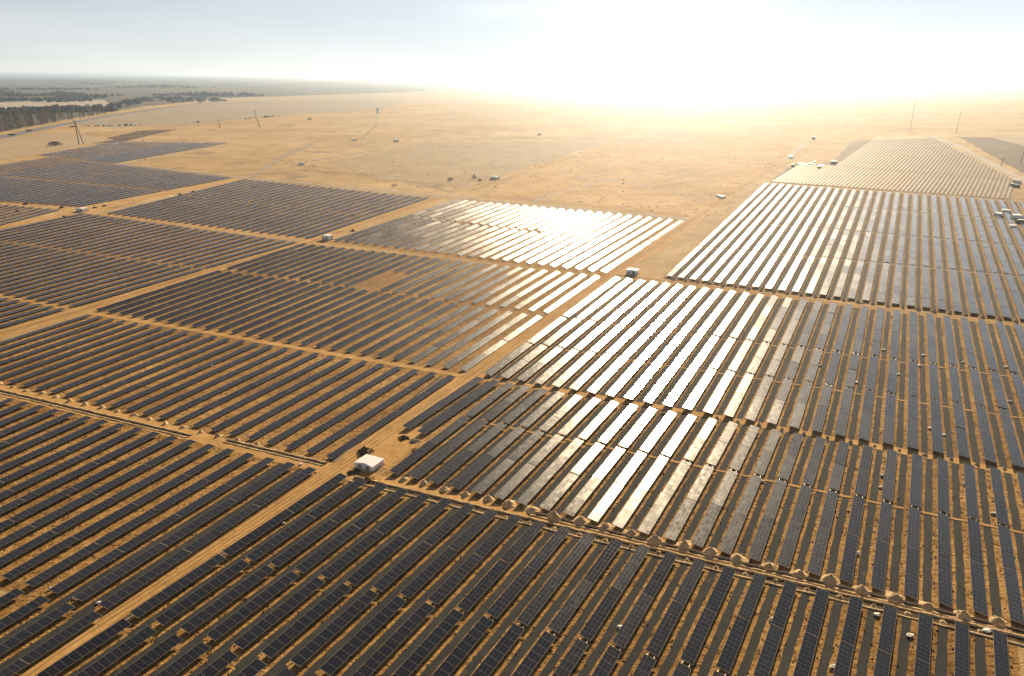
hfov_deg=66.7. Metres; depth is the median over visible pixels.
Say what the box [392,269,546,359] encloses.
solar panel row
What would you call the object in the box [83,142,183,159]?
solar panel row
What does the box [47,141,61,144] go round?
bush
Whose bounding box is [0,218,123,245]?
solar panel row
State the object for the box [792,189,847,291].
solar panel row
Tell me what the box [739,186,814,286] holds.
solar panel row
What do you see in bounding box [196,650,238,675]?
solar panel row
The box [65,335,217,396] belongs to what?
solar panel row
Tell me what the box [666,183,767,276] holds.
solar panel row
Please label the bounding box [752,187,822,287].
solar panel row
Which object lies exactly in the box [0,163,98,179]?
solar panel row
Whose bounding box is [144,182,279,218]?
solar panel row
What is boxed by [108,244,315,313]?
solar panel row
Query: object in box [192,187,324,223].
solar panel row
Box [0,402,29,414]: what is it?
solar panel row
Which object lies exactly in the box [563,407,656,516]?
solar panel row
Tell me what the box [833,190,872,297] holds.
solar panel row
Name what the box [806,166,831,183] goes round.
mounting rack
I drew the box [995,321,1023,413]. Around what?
solar panel row
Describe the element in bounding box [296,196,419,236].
solar panel row
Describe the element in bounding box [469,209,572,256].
solar panel row
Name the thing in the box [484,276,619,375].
solar panel row
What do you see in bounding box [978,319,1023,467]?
solar panel row
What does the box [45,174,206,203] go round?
solar panel row
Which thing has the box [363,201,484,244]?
solar panel row
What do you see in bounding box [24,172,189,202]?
solar panel row
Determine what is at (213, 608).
solar panel row
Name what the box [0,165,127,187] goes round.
solar panel row
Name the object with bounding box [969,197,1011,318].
solar panel row
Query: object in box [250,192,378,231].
solar panel row
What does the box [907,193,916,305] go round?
solar panel row
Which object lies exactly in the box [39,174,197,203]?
solar panel row
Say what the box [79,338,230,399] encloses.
solar panel row
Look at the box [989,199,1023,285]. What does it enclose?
solar panel row
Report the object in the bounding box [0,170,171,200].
solar panel row
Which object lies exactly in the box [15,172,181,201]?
solar panel row
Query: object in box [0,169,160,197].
solar panel row
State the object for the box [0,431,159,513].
solar panel row
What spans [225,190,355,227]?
solar panel row
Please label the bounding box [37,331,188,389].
solar panel row
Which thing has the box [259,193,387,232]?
solar panel row
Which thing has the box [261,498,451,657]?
solar panel row
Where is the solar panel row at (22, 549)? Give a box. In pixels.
[0,444,214,565]
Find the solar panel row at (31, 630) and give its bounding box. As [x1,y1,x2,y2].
[0,603,74,655]
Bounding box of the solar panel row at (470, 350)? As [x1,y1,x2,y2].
[443,273,585,368]
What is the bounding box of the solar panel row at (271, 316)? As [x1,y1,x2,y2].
[231,255,417,333]
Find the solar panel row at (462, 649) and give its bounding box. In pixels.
[432,526,570,675]
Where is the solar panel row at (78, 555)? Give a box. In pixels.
[25,453,253,586]
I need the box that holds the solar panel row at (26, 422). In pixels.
[0,409,59,436]
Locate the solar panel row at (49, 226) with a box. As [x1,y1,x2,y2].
[0,215,99,237]
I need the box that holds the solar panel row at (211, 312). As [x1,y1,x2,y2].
[179,251,375,325]
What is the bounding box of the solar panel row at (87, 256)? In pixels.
[0,228,199,278]
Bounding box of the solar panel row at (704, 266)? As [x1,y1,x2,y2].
[690,184,783,278]
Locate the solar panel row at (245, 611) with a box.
[206,488,408,640]
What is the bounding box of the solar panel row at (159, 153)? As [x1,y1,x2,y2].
[108,143,215,162]
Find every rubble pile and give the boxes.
[347,469,360,475]
[354,476,379,483]
[356,446,373,455]
[397,435,408,440]
[408,438,421,442]
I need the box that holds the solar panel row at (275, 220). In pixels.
[241,191,370,229]
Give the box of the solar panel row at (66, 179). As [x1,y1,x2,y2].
[0,167,137,190]
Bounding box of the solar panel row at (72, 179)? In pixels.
[0,167,145,192]
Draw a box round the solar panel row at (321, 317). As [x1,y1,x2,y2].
[272,259,451,340]
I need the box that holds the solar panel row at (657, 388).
[643,290,735,402]
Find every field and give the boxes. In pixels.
[0,100,108,108]
[0,132,111,158]
[76,100,404,126]
[91,129,176,143]
[329,141,604,185]
[479,142,796,215]
[960,137,1023,172]
[986,136,1023,145]
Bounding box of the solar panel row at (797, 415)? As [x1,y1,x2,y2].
[789,302,836,428]
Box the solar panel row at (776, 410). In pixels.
[766,300,821,424]
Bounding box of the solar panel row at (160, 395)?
[126,345,273,410]
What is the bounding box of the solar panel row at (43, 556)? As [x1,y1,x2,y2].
[2,448,234,579]
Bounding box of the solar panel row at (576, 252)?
[550,216,641,266]
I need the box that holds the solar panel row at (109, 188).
[30,173,194,202]
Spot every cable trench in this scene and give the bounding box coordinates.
[0,391,189,436]
[226,440,324,464]
[352,478,1023,643]
[534,514,1023,632]
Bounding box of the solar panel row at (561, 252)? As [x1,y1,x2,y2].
[538,215,631,264]
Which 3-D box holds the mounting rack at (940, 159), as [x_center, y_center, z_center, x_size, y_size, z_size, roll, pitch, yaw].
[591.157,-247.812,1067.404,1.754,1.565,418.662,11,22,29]
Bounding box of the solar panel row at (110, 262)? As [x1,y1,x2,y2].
[0,232,227,291]
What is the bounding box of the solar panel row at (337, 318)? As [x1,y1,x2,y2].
[286,260,462,342]
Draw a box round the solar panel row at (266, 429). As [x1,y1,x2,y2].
[247,363,384,439]
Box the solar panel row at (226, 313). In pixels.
[192,252,386,326]
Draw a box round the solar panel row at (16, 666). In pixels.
[0,611,101,675]
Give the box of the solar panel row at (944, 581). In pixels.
[937,457,952,607]
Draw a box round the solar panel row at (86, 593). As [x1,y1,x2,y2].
[74,462,294,600]
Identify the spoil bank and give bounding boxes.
[0,389,192,435]
[0,392,186,437]
[223,441,322,465]
[226,438,326,462]
[349,480,1023,646]
[354,475,1023,638]
[529,513,1023,634]
[535,511,1023,630]
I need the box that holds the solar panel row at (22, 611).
[0,595,48,629]
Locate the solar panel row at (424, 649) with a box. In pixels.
[392,520,544,675]
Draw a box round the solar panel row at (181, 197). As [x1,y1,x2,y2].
[116,180,252,214]
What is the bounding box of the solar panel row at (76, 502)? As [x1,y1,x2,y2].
[0,439,195,546]
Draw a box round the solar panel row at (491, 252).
[480,210,582,257]
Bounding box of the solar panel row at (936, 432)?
[926,313,943,453]
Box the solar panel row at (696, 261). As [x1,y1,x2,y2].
[678,183,775,277]
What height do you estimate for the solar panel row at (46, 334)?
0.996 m
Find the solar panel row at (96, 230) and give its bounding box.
[0,220,139,252]
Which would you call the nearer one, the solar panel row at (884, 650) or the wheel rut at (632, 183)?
the solar panel row at (884, 650)
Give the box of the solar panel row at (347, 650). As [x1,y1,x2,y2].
[319,509,497,675]
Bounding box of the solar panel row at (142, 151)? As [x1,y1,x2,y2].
[91,142,195,160]
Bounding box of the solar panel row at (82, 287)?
[0,237,265,310]
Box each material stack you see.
[993,212,1003,216]
[1009,183,1020,187]
[1011,214,1022,218]
[1012,179,1021,183]
[1015,219,1023,223]
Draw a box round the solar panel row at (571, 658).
[552,544,649,675]
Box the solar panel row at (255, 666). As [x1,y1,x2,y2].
[236,658,266,675]
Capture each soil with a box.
[0,157,230,207]
[0,205,58,225]
[0,213,298,329]
[0,314,456,461]
[0,583,106,663]
[37,142,225,163]
[92,245,592,373]
[108,180,428,238]
[127,479,1020,675]
[333,200,678,271]
[381,386,1023,628]
[401,380,503,441]
[770,138,1013,199]
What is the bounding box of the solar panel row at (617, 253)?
[589,218,672,270]
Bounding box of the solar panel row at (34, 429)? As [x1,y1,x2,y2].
[0,412,74,446]
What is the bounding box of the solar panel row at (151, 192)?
[77,177,230,206]
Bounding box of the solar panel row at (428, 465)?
[409,385,530,478]
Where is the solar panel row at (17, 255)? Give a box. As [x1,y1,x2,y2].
[0,222,154,259]
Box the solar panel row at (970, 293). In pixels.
[950,196,977,313]
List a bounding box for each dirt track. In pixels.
[3,140,227,158]
[114,163,689,219]
[119,144,230,164]
[249,143,314,177]
[314,137,663,160]
[468,141,621,188]
[785,138,817,158]
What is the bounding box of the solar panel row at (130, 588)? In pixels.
[98,467,316,608]
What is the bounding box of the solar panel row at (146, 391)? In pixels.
[110,342,259,406]
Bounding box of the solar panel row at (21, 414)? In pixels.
[0,405,44,425]
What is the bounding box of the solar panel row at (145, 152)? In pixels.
[97,142,202,161]
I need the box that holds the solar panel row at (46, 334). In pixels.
[0,316,102,350]
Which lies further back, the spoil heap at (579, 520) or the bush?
the bush
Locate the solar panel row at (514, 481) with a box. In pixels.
[494,397,599,499]
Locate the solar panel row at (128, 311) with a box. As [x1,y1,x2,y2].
[119,245,325,314]
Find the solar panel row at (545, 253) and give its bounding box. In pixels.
[526,214,621,263]
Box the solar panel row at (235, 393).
[176,352,319,422]
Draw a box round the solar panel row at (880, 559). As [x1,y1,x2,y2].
[871,448,896,590]
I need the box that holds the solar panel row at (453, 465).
[430,388,547,483]
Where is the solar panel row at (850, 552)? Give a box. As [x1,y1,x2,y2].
[839,444,872,583]
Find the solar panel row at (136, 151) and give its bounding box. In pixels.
[89,142,189,159]
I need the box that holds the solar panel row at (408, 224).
[353,200,476,243]
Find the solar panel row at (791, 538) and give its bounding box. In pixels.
[777,436,825,567]
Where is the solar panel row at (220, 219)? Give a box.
[200,188,331,224]
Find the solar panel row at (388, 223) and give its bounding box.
[335,199,460,240]
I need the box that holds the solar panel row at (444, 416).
[418,379,499,433]
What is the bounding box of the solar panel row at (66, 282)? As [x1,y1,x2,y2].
[0,235,245,301]
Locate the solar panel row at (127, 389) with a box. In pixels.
[95,340,245,403]
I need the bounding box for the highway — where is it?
[0,102,215,138]
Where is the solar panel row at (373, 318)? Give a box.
[315,263,486,347]
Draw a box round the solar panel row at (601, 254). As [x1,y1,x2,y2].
[576,217,661,269]
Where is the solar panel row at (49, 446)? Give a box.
[0,419,107,471]
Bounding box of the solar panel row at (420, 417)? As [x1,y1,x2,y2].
[402,377,482,428]
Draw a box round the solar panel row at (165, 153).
[113,143,222,162]
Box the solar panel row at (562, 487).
[539,403,637,510]
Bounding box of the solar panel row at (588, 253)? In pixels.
[563,217,651,267]
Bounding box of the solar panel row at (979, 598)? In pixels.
[963,462,987,615]
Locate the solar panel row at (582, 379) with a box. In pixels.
[569,284,682,389]
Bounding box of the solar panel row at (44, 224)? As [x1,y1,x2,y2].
[0,214,92,233]
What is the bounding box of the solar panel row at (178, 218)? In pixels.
[167,185,302,220]
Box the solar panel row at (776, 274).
[765,187,830,289]
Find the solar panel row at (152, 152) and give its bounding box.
[100,142,208,161]
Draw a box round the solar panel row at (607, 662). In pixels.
[591,551,676,675]
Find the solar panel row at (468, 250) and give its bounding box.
[457,208,563,255]
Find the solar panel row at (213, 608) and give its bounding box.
[180,483,387,632]
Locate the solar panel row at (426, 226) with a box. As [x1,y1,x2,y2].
[374,202,493,245]
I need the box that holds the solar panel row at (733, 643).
[712,572,765,675]
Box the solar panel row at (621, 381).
[605,287,708,396]
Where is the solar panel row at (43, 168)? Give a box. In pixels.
[1,161,84,174]
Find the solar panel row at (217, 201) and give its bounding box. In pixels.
[152,183,288,218]
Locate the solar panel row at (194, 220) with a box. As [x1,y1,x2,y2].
[183,186,317,222]
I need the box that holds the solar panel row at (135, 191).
[61,176,215,204]
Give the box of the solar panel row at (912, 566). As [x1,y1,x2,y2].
[904,453,922,599]
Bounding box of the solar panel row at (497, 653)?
[471,532,595,675]
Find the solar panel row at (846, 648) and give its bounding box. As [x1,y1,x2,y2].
[833,595,862,675]
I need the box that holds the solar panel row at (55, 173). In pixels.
[0,164,109,182]
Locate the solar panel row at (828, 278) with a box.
[819,190,864,295]
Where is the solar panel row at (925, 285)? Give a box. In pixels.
[922,194,929,308]
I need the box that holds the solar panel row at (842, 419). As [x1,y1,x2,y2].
[835,305,868,436]
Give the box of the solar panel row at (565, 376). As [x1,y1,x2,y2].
[551,282,669,386]
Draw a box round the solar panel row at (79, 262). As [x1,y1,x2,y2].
[0,229,207,283]
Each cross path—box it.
[0,241,187,266]
[347,213,644,247]
[358,289,542,313]
[486,423,1023,533]
[565,350,1023,418]
[569,319,677,333]
[686,334,1021,377]
[689,246,1017,276]
[743,199,985,218]
[758,223,1019,246]
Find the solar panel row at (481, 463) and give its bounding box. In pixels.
[450,391,564,488]
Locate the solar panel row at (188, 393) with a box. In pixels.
[142,347,289,414]
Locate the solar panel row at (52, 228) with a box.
[0,216,107,239]
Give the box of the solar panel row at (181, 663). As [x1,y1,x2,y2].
[156,642,209,675]
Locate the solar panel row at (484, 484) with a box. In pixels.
[472,394,582,493]
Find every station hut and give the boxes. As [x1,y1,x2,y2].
[75,207,88,211]
[321,234,333,240]
[354,454,384,472]
[490,176,499,179]
[626,268,638,275]
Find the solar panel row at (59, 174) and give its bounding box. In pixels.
[1,164,118,183]
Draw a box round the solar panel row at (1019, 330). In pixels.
[1013,323,1023,350]
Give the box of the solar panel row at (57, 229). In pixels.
[0,217,115,242]
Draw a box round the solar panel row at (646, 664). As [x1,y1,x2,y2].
[632,558,705,675]
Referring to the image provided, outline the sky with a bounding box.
[0,0,1023,74]
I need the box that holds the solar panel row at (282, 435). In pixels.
[266,366,401,443]
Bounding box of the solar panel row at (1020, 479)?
[1017,472,1023,504]
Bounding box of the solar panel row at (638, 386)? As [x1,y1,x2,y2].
[624,288,722,399]
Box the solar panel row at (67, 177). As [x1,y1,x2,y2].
[0,166,133,188]
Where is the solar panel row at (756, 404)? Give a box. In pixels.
[745,298,807,420]
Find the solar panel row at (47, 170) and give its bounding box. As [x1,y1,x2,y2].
[1,162,95,177]
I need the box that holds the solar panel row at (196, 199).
[130,181,267,216]
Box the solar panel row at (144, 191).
[70,176,224,205]
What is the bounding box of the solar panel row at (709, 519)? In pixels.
[691,425,758,546]
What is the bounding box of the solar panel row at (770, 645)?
[753,580,796,675]
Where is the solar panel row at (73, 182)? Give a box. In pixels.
[0,169,151,195]
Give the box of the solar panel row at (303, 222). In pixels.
[268,194,395,233]
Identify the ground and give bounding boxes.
[0,101,1023,675]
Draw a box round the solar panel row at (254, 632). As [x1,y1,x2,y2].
[233,493,429,648]
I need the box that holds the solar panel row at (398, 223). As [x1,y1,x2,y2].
[344,200,467,242]
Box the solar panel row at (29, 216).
[0,209,59,224]
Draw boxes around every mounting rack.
[773,164,801,180]
[777,164,804,180]
[780,164,808,182]
[784,165,811,181]
[788,165,815,181]
[792,165,817,181]
[799,166,825,183]
[802,165,829,183]
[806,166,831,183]
[812,166,836,182]
[815,166,840,184]
[822,167,846,184]
[826,167,850,186]
[830,167,853,186]
[834,168,857,186]
[837,136,878,165]
[838,168,861,186]
[840,136,882,165]
[842,168,865,187]
[844,136,885,165]
[847,168,868,186]
[848,136,887,166]
[850,169,872,186]
[851,136,891,166]
[854,136,894,166]
[855,169,876,187]
[858,137,896,167]
[858,169,879,187]
[862,136,901,166]
[866,136,903,166]
[869,136,907,167]
[871,170,890,188]
[873,136,910,168]
[875,171,894,189]
[876,136,914,168]
[879,171,898,189]
[880,136,917,168]
[884,136,920,168]
[887,136,923,169]
[887,173,904,189]
[891,138,924,169]
[892,172,909,190]
[895,136,930,170]
[896,172,913,190]
[899,137,932,170]
[900,172,917,190]
[903,137,935,170]
[908,138,938,169]
[913,140,939,168]
[913,141,942,171]
[917,142,944,171]
[919,173,933,190]
[921,143,947,172]
[925,144,949,172]
[927,174,940,193]
[930,145,951,172]
[933,147,954,172]
[936,176,948,194]
[937,148,957,173]
[941,150,959,174]
[945,151,961,173]
[963,178,973,195]
[968,177,978,195]
[978,178,987,196]
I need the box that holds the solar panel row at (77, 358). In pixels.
[8,327,163,382]
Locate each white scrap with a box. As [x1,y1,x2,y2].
[906,633,914,637]
[982,628,991,632]
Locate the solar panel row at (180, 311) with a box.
[154,248,354,320]
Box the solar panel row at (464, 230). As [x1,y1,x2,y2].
[414,205,527,250]
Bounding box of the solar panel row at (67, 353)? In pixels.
[0,324,151,379]
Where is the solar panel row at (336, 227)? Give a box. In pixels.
[305,197,427,237]
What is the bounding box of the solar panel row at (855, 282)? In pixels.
[848,191,881,298]
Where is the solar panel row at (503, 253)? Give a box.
[490,211,592,259]
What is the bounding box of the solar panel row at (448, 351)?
[426,272,572,365]
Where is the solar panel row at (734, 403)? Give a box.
[724,297,792,416]
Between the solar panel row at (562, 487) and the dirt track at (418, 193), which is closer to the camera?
the solar panel row at (562, 487)
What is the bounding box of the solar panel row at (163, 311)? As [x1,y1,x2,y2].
[143,247,344,318]
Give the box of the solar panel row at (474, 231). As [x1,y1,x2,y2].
[425,206,536,251]
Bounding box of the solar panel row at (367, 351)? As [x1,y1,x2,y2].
[360,267,522,354]
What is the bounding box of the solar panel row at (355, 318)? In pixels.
[300,261,473,344]
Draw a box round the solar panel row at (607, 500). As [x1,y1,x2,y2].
[587,411,676,521]
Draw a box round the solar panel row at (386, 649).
[352,514,520,675]
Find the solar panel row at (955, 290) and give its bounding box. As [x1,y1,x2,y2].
[941,196,961,311]
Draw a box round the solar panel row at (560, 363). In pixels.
[534,281,657,384]
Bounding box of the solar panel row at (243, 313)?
[205,253,396,328]
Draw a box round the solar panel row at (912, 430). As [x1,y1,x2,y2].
[907,311,917,449]
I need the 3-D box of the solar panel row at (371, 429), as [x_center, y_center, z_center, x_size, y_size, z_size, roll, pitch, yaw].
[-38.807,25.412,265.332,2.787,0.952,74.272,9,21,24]
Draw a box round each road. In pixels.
[0,178,245,227]
[0,197,443,337]
[0,295,1023,474]
[0,385,986,626]
[1,204,1023,326]
[14,275,611,675]
[372,427,430,468]
[600,158,790,274]
[926,135,1023,182]
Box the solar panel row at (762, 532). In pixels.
[747,432,803,561]
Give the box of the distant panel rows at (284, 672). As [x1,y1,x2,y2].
[0,142,1023,675]
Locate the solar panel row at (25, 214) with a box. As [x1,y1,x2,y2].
[0,208,51,221]
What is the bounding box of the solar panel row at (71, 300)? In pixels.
[0,240,286,321]
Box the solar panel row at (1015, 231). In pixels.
[999,200,1023,253]
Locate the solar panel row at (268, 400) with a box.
[211,358,351,430]
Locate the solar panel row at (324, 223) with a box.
[287,195,410,235]
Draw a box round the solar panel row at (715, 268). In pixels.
[702,185,790,280]
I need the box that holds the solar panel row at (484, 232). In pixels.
[435,207,545,252]
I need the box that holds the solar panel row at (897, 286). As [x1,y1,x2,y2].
[892,193,907,304]
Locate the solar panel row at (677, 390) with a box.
[663,292,749,406]
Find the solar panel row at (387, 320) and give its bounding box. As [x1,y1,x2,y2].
[330,264,497,349]
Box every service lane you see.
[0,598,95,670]
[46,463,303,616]
[68,625,317,675]
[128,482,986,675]
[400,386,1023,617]
[420,381,488,426]
[493,279,1023,472]
[673,184,1023,322]
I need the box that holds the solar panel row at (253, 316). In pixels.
[217,254,407,331]
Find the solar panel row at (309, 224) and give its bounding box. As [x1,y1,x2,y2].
[278,195,402,234]
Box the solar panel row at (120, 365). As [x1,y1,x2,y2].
[50,333,203,392]
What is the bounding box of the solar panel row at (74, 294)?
[0,238,274,316]
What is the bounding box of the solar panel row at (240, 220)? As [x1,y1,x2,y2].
[216,189,347,226]
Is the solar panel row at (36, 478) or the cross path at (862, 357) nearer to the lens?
the solar panel row at (36, 478)
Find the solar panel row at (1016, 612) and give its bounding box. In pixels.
[990,467,1023,624]
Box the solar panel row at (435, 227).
[384,203,501,246]
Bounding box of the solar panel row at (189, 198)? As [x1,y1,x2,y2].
[123,180,259,214]
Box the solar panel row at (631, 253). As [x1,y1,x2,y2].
[601,219,682,272]
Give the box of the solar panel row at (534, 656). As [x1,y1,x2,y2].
[512,538,622,675]
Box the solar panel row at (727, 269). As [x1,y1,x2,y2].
[714,185,798,283]
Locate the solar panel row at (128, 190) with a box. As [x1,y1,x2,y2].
[55,175,211,204]
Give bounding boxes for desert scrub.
[95,111,814,216]
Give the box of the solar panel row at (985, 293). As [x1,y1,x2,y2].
[960,197,994,316]
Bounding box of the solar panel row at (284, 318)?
[244,256,428,335]
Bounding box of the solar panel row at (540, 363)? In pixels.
[517,279,644,380]
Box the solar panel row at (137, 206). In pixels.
[109,179,247,213]
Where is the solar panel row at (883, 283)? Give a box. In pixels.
[877,192,898,303]
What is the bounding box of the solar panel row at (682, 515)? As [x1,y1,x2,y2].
[664,421,737,540]
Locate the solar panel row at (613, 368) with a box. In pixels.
[587,285,695,392]
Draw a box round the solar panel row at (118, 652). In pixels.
[76,626,156,675]
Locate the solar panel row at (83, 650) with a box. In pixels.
[35,618,131,675]
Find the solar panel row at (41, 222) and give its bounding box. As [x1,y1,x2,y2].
[0,213,84,230]
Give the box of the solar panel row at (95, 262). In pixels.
[0,231,217,286]
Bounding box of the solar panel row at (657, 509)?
[638,417,716,534]
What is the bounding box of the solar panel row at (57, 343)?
[0,320,125,363]
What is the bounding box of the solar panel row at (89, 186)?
[9,171,177,201]
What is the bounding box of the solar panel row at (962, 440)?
[943,315,969,457]
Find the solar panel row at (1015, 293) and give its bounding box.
[979,198,1023,319]
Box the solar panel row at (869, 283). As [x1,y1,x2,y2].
[862,192,890,300]
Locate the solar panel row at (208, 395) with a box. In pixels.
[159,350,303,418]
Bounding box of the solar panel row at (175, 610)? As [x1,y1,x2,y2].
[154,477,366,624]
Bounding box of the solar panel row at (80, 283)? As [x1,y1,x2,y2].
[0,236,255,305]
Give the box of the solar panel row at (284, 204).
[208,188,339,225]
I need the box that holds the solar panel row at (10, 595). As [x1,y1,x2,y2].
[0,588,24,606]
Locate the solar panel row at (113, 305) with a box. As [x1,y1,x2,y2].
[96,243,306,311]
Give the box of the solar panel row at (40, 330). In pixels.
[0,314,90,344]
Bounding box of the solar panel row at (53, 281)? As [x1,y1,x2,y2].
[0,233,236,296]
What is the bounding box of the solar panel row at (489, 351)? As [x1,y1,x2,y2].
[460,275,598,371]
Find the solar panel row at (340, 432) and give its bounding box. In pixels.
[305,372,436,453]
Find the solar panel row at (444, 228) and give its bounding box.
[394,204,509,247]
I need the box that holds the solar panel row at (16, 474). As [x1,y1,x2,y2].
[0,423,124,485]
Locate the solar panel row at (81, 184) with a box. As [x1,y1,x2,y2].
[0,170,164,199]
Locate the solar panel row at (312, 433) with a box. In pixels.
[286,369,419,448]
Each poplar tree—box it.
[2,111,8,130]
[7,111,12,129]
[12,110,17,125]
[41,109,45,124]
[48,106,54,122]
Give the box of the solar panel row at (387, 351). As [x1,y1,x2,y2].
[377,268,534,357]
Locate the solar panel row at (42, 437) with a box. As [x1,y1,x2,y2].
[0,416,91,458]
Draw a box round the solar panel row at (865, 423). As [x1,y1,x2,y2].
[858,307,883,440]
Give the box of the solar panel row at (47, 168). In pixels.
[0,161,92,176]
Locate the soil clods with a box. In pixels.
[0,284,1023,675]
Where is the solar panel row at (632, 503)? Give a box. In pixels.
[612,414,696,528]
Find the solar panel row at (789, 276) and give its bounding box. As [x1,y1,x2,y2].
[779,188,839,289]
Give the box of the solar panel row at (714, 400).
[703,295,778,413]
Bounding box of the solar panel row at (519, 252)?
[502,212,602,260]
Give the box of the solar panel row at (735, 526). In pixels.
[719,428,780,554]
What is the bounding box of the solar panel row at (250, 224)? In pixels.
[233,191,362,228]
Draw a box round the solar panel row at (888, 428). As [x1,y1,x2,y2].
[882,309,900,444]
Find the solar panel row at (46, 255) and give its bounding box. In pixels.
[0,225,172,266]
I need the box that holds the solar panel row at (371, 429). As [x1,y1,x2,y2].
[326,375,454,458]
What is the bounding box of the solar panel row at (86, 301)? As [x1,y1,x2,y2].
[0,241,295,327]
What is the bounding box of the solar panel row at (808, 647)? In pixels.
[793,587,829,675]
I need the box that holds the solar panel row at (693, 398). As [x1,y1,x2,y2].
[683,293,763,410]
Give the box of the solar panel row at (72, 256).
[0,227,191,274]
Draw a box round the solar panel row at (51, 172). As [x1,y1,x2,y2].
[1,163,107,180]
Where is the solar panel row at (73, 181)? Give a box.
[0,168,148,193]
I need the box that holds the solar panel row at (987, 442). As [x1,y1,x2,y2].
[960,317,996,462]
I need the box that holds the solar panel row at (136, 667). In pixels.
[116,633,182,675]
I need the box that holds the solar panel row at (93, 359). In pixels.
[21,329,176,385]
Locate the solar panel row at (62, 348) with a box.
[0,322,139,372]
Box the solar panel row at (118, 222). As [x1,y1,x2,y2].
[0,219,132,249]
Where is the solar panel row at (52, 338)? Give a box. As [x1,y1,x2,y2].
[0,318,114,356]
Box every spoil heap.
[398,477,409,482]
[418,479,427,485]
[439,486,452,492]
[459,491,471,496]
[481,495,494,503]
[499,499,517,508]
[522,504,543,513]
[545,510,564,521]
[573,516,592,527]
[597,523,615,530]
[622,529,640,537]
[643,535,667,545]
[675,540,693,552]
[702,547,719,558]
[726,552,748,567]
[760,561,779,571]
[790,569,808,581]
[820,574,840,587]
[853,585,872,595]
[879,590,906,603]
[914,601,937,610]
[953,610,971,621]
[983,615,1012,628]
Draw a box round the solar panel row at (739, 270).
[727,186,806,283]
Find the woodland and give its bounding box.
[0,79,278,126]
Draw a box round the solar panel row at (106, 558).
[48,457,274,593]
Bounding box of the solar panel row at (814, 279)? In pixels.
[805,189,855,293]
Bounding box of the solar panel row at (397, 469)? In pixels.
[389,382,513,474]
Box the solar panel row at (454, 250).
[446,207,554,254]
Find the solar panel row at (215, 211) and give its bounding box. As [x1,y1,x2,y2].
[176,185,309,221]
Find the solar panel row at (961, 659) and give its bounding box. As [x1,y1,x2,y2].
[954,620,969,675]
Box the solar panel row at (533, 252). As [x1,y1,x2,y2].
[515,213,611,261]
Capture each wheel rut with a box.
[0,197,436,332]
[1,198,436,333]
[2,198,435,332]
[3,198,438,334]
[12,274,602,675]
[18,274,605,675]
[26,277,603,675]
[45,277,606,668]
[249,170,454,191]
[251,170,452,191]
[286,149,549,167]
[291,149,561,167]
[314,240,1023,325]
[317,241,1022,326]
[318,240,1020,324]
[322,240,1018,323]
[530,163,739,202]
[531,162,746,201]
[538,172,700,202]
[603,160,783,273]
[606,160,784,273]
[608,160,785,273]
[609,159,788,274]
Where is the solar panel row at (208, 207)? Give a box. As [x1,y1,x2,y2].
[160,184,295,219]
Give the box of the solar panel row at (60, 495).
[0,435,177,530]
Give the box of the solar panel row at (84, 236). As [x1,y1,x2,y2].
[0,221,147,255]
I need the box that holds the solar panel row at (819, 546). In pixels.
[807,440,848,575]
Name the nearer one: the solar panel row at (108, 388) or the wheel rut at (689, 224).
the solar panel row at (108, 388)
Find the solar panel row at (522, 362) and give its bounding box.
[500,278,631,378]
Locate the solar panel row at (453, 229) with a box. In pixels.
[404,204,518,249]
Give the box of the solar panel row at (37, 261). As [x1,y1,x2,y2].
[0,226,182,270]
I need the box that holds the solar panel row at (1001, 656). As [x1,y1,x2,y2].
[993,629,1009,675]
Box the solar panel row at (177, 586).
[130,473,346,617]
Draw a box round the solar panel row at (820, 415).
[811,304,852,432]
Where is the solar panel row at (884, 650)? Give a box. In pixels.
[873,603,896,675]
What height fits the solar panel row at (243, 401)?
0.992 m
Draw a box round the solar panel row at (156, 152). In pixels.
[105,143,209,161]
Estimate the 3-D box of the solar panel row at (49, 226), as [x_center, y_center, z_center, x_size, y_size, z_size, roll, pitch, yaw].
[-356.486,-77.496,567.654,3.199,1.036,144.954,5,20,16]
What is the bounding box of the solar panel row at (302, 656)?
[290,503,474,666]
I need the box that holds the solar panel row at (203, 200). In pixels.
[137,182,274,216]
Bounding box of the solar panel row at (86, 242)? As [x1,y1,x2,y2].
[0,224,163,262]
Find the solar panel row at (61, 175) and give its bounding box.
[0,165,121,185]
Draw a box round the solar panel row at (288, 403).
[228,360,367,434]
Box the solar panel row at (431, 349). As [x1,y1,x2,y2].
[409,271,560,362]
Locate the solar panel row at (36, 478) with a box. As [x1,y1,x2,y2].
[0,427,142,498]
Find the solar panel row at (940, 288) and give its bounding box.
[932,195,945,309]
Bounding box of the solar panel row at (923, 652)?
[914,612,932,675]
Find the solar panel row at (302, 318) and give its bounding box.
[257,258,440,337]
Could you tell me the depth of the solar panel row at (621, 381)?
326.77 m
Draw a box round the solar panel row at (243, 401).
[193,355,335,426]
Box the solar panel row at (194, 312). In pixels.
[166,250,365,322]
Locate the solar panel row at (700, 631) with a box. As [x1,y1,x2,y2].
[672,565,735,675]
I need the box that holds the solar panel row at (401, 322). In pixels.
[345,265,509,352]
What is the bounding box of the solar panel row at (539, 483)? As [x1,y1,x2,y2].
[516,400,618,504]
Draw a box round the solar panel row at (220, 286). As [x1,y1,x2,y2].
[131,246,335,316]

